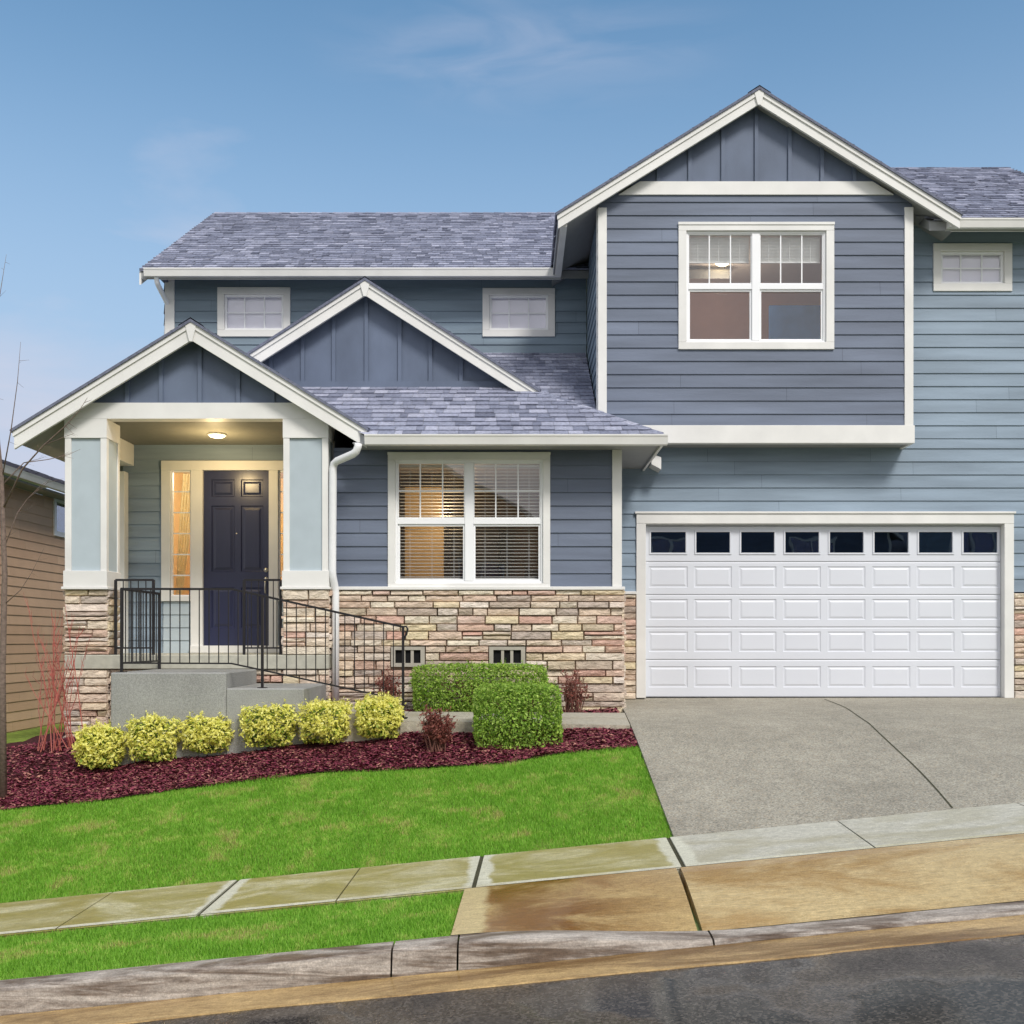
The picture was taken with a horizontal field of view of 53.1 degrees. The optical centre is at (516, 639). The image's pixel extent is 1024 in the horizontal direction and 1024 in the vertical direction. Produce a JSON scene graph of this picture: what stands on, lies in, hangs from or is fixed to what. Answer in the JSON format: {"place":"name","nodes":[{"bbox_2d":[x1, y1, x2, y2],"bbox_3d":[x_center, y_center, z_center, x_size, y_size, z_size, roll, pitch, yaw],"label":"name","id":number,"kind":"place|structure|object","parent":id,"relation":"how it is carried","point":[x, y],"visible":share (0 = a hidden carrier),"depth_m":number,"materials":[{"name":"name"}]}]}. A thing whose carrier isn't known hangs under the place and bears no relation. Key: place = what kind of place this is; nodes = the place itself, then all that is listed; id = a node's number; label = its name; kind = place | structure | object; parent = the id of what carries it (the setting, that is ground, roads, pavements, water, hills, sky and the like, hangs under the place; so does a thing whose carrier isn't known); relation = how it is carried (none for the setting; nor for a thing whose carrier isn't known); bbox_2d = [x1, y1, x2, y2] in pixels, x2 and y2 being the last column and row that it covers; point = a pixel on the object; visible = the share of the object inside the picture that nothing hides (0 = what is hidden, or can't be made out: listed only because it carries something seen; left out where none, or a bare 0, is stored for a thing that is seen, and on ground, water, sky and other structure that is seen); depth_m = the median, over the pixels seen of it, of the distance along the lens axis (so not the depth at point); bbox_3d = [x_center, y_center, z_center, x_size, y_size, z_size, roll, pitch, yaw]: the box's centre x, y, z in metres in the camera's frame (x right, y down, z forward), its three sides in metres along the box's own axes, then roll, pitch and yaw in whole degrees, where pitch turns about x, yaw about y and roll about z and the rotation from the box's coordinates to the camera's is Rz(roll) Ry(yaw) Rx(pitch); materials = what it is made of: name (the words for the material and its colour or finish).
{"place":"outdoors","nodes":[
{"label":"outdoors","id":0,"kind":"place"},
{"bbox_2d":[2,896,460,979],"bbox_3d":[-6.168,2.340,6.559,11.665,1.186,1.009,0,0,0],"label":"planting strip","id":1,"kind":"object","parent":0,"point":[237,942],"visible":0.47,"depth_m":6.51,"materials":[{"name":"plant"}]},
{"bbox_2d":[0,888,463,979],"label":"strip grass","id":2,"kind":"structure","parent":1,"relation":"on","point":[376,918],"depth_m":6.55,"materials":[{"name":"green plant"}]},
{"bbox_2d":[0,745,673,902],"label":"lawn","id":3,"kind":"structure","parent":0,"point":[407,834],"depth_m":8.89,"materials":[{"name":"plant"}]},
{"bbox_2d":[299,704,629,741],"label":"front walk","id":4,"kind":"structure","parent":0,"point":[412,721],"depth_m":10.97,"materials":[{"name":"concrete"}]},
{"bbox_2d":[0,802,1023,937],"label":"sidewalk","id":5,"kind":"structure","parent":0,"point":[267,893],"depth_m":7.49,"materials":[{"name":"grey concrete"}]},
{"bbox_2d":[0,0,1023,493],"label":"sky","id":6,"kind":"structure","parent":0,"point":[125,125],"materials":[{"name":"blue"}]},
{"bbox_2d":[13,751,1023,976],"bbox_3d":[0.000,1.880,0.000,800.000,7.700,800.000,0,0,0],"label":"ground","id":7,"kind":"structure","parent":0,"point":[697,924],"depth_m":6.24,"materials":[{"name":"brown soil"}]},
{"bbox_2d":[0,459,67,732],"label":"neighbour house","id":8,"kind":"structure","parent":7,"relation":"on","point":[39,533],"depth_m":18.16,"materials":[{"name":"beige wood"}]},
{"bbox_2d":[46,496,64,537],"bbox_3d":[-8.682,-2.305,19.675,0.235,0.750,1.350,0,0,0],"label":"window","id":9,"kind":"structure","parent":8,"relation":"in","point":[58,505],"depth_m":19.43,"materials":[{"name":"white plastic"}]},
{"bbox_2d":[7,723,64,742],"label":"side yard","id":10,"kind":"structure","parent":7,"relation":"on","point":[20,736],"depth_m":16.49,"materials":[{"name":"plant"}]},
{"bbox_2d":[111,669,325,765],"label":"entry steps","id":11,"kind":"structure","parent":7,"relation":"on","point":[180,694],"depth_m":11.05,"materials":[{"name":"concrete"}]},
{"bbox_2d":[118,588,408,718],"bbox_3d":[-2.761,0.144,11.735,3.168,1.428,1.239,0,0,0],"label":"iron railing","id":12,"kind":"object","parent":11,"relation":"on","point":[153,661],"visible":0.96,"depth_m":11.15,"materials":[{"name":"black metal"}]},
{"bbox_2d":[0,708,638,810],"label":"mulch bed","id":13,"kind":"object","parent":7,"relation":"on","point":[35,739],"visible":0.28,"depth_m":10.79,"materials":[{"name":"brown wood"}]},
{"bbox_2d":[0,259,90,797],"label":"bare tree","id":14,"kind":"object","parent":13,"relation":"on","point":[3,730],"visible":1,"depth_m":10.58,"materials":[{"name":"brown plant"}]},
{"bbox_2d":[23,592,90,752],"bbox_3d":[-5.252,0.358,11.703,0.731,1.814,0.390,0,0,17],"label":"red twig shrub","id":15,"kind":"object","parent":13,"relation":"on","point":[56,697],"visible":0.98,"depth_m":11.71,"materials":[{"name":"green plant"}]},
{"bbox_2d":[71,719,127,769],"bbox_3d":[-4.450,1.125,11.037,0.592,0.554,0.649,0,0,0],"label":"golden shrub","id":16,"kind":"object","parent":13,"relation":"on","point":[93,748],"visible":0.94,"depth_m":10.86,"materials":[{"name":"yellow plant"}]},
{"bbox_2d":[123,710,182,761],"bbox_3d":[-3.885,1.033,11.085,0.660,0.579,0.642,0,0,0],"label":"golden shrub","id":17,"kind":"object","parent":13,"relation":"on","point":[133,733],"visible":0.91,"depth_m":10.87,"materials":[{"name":"yellow plant"}]},
{"bbox_2d":[178,711,234,753],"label":"golden shrub","id":18,"kind":"object","parent":13,"relation":"on","point":[200,736],"visible":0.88,"depth_m":10.91,"materials":[{"name":"yellow plant"}]},
{"bbox_2d":[237,699,298,748],"bbox_3d":[-2.667,0.898,11.096,0.692,0.549,0.632,0,0,0],"label":"golden shrub","id":19,"kind":"object","parent":13,"relation":"on","point":[273,730],"visible":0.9,"depth_m":10.89,"materials":[{"name":"yellow plant"}]},
{"bbox_2d":[295,696,354,744],"bbox_3d":[-2.047,0.868,11.026,0.625,0.532,0.648,0,0,0],"label":"golden shrub","id":20,"kind":"object","parent":13,"relation":"on","point":[322,719],"visible":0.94,"depth_m":10.84,"materials":[{"name":"yellow plant"}]},
{"bbox_2d":[353,691,405,738],"bbox_3d":[-1.465,0.810,10.999,0.568,0.525,0.627,0,0,0],"label":"golden shrub","id":21,"kind":"object","parent":13,"relation":"on","point":[375,708],"visible":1,"depth_m":10.81,"materials":[{"name":"yellow plant"}]},
{"bbox_2d":[372,665,404,705],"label":"barberry shrub","id":22,"kind":"object","parent":13,"relation":"on","point":[387,682],"visible":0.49,"depth_m":12.19,"materials":[{"name":"red plant"}]},
{"bbox_2d":[417,704,459,752],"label":"barberry shrub","id":23,"kind":"object","parent":13,"relation":"on","point":[434,728],"visible":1,"depth_m":10.56,"materials":[{"name":"red plant"}]},
{"bbox_2d":[408,660,550,711],"bbox_3d":[-0.439,0.548,12.218,1.691,0.683,0.543,0,0,0],"label":"clipped hedge","id":24,"kind":"object","parent":13,"relation":"on","point":[418,692],"visible":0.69,"depth_m":12.09,"materials":[{"name":"green plant"}]},
{"bbox_2d":[472,679,562,749],"bbox_3d":[0.010,0.778,10.701,0.962,0.751,0.594,0,0,0],"label":"clipped hedge","id":25,"kind":"object","parent":13,"relation":"on","point":[515,716],"visible":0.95,"depth_m":10.52,"materials":[{"name":"green plant"}]},
{"bbox_2d":[560,667,589,712],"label":"barberry shrub","id":26,"kind":"object","parent":13,"relation":"on","point":[572,696],"visible":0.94,"depth_m":12.11,"materials":[{"name":"red plant"}]},
{"bbox_2d":[0,901,1023,1015],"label":"kerb","id":27,"kind":"structure","parent":7,"relation":"on","point":[241,974],"depth_m":5.90,"materials":[{"name":"grey concrete"}]},
{"bbox_2d":[10,85,1023,737],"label":"house","id":28,"kind":"structure","parent":7,"relation":"on","point":[726,401],"depth_m":13.67,"materials":[{"name":"blue wood"}]},
{"bbox_2d":[114,579,154,654],"bbox_3d":[-4.658,-0.277,12.500,0.488,0.934,0.028,0,0,0],"label":"guard rail","id":29,"kind":"object","parent":28,"relation":"on","point":[115,612],"visible":0.8,"depth_m":12.49,"materials":[{"name":"black metal"}]},
{"bbox_2d":[204,471,268,645],"bbox_3d":[-3.880,-1.132,14.192,0.906,2.418,0.116,0,0,0],"label":"front door","id":30,"kind":"structure","parent":28,"relation":"in","point":[236,503],"depth_m":14.20,"materials":[{"name":"blue paint"}]},
{"bbox_2d":[217,287,290,336],"bbox_3d":[-4.045,-5.046,15.823,1.121,0.759,0.114,0,0,0],"label":"window","id":31,"kind":"structure","parent":28,"relation":"in","point":[241,311],"depth_m":15.80,"materials":[{"name":"white paint"}]},
{"bbox_2d":[243,579,281,654],"bbox_3d":[-3.101,-0.277,12.500,0.474,0.934,0.028,0,0,0],"label":"guard rail","id":32,"kind":"object","parent":28,"relation":"on","point":[244,617],"visible":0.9,"depth_m":12.49,"materials":[{"name":"black metal"}]},
{"bbox_2d":[387,452,550,586],"bbox_3d":[-0.586,-1.460,12.664,2.001,1.689,0.187,0,0,0],"label":"window","id":33,"kind":"structure","parent":28,"relation":"in","point":[469,523],"depth_m":12.62,"materials":[{"name":"white paint"}]},
{"bbox_2d":[483,288,554,336],"bbox_3d":[0.031,-5.040,15.823,1.115,0.747,0.114,0,0,0],"label":"window","id":34,"kind":"structure","parent":28,"relation":"in","point":[507,312],"depth_m":15.80,"materials":[{"name":"white paint"}]},
{"bbox_2d":[678,222,834,349],"bbox_3d":[3.171,-4.688,13.648,2.069,1.680,0.184,0,0,0],"label":"window","id":35,"kind":"structure","parent":28,"relation":"in","point":[709,250],"depth_m":13.60,"materials":[{"name":"white paint"}]},
{"bbox_2d":[646,524,1000,697],"bbox_3d":[4.200,-0.395,14.092,4.884,2.380,0.066,0,0,0],"label":"garage door","id":36,"kind":"structure","parent":28,"relation":"in","point":[733,624],"depth_m":14.08,"materials":[{"name":"white metal"}]},
{"bbox_2d":[933,243,1011,290],"bbox_3d":[6.213,-5.079,14.023,1.074,0.651,0.114,0,0,0],"label":"window","id":37,"kind":"structure","parent":28,"relation":"in","point":[956,266],"depth_m":14.00,"materials":[{"name":"white paint"}]},
{"bbox_2d":[451,833,1023,935],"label":"driveway apron","id":38,"kind":"object","parent":7,"relation":"on","point":[857,883],"visible":0.98,"depth_m":6.48,"materials":[{"name":"beige concrete"}]},
{"bbox_2d":[131,934,1023,1023],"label":"road","id":39,"kind":"structure","parent":0,"point":[978,981],"depth_m":5.20,"materials":[{"name":"grey asphalt"}]},
{"bbox_2d":[0,915,1023,1023],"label":"gutter pan","id":40,"kind":"object","parent":39,"relation":"on","point":[440,982],"visible":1,"depth_m":5.72,"materials":[{"name":"beige concrete"}]},
{"bbox_2d":[623,698,1023,836],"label":"driveway","id":41,"kind":"structure","parent":0,"point":[714,765],"depth_m":9.65,"materials":[{"name":"grey concrete"}]},
{"bbox_2d":[825,699,952,807],"bbox_3d":[3.790,1.058,10.986,0.053,0.510,5.982,0,0,7],"label":"driveway joint","id":42,"kind":"object","parent":41,"relation":"on","point":[905,757],"visible":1,"depth_m":9.35,"materials":[{"name":"grey concrete"}]}
]}

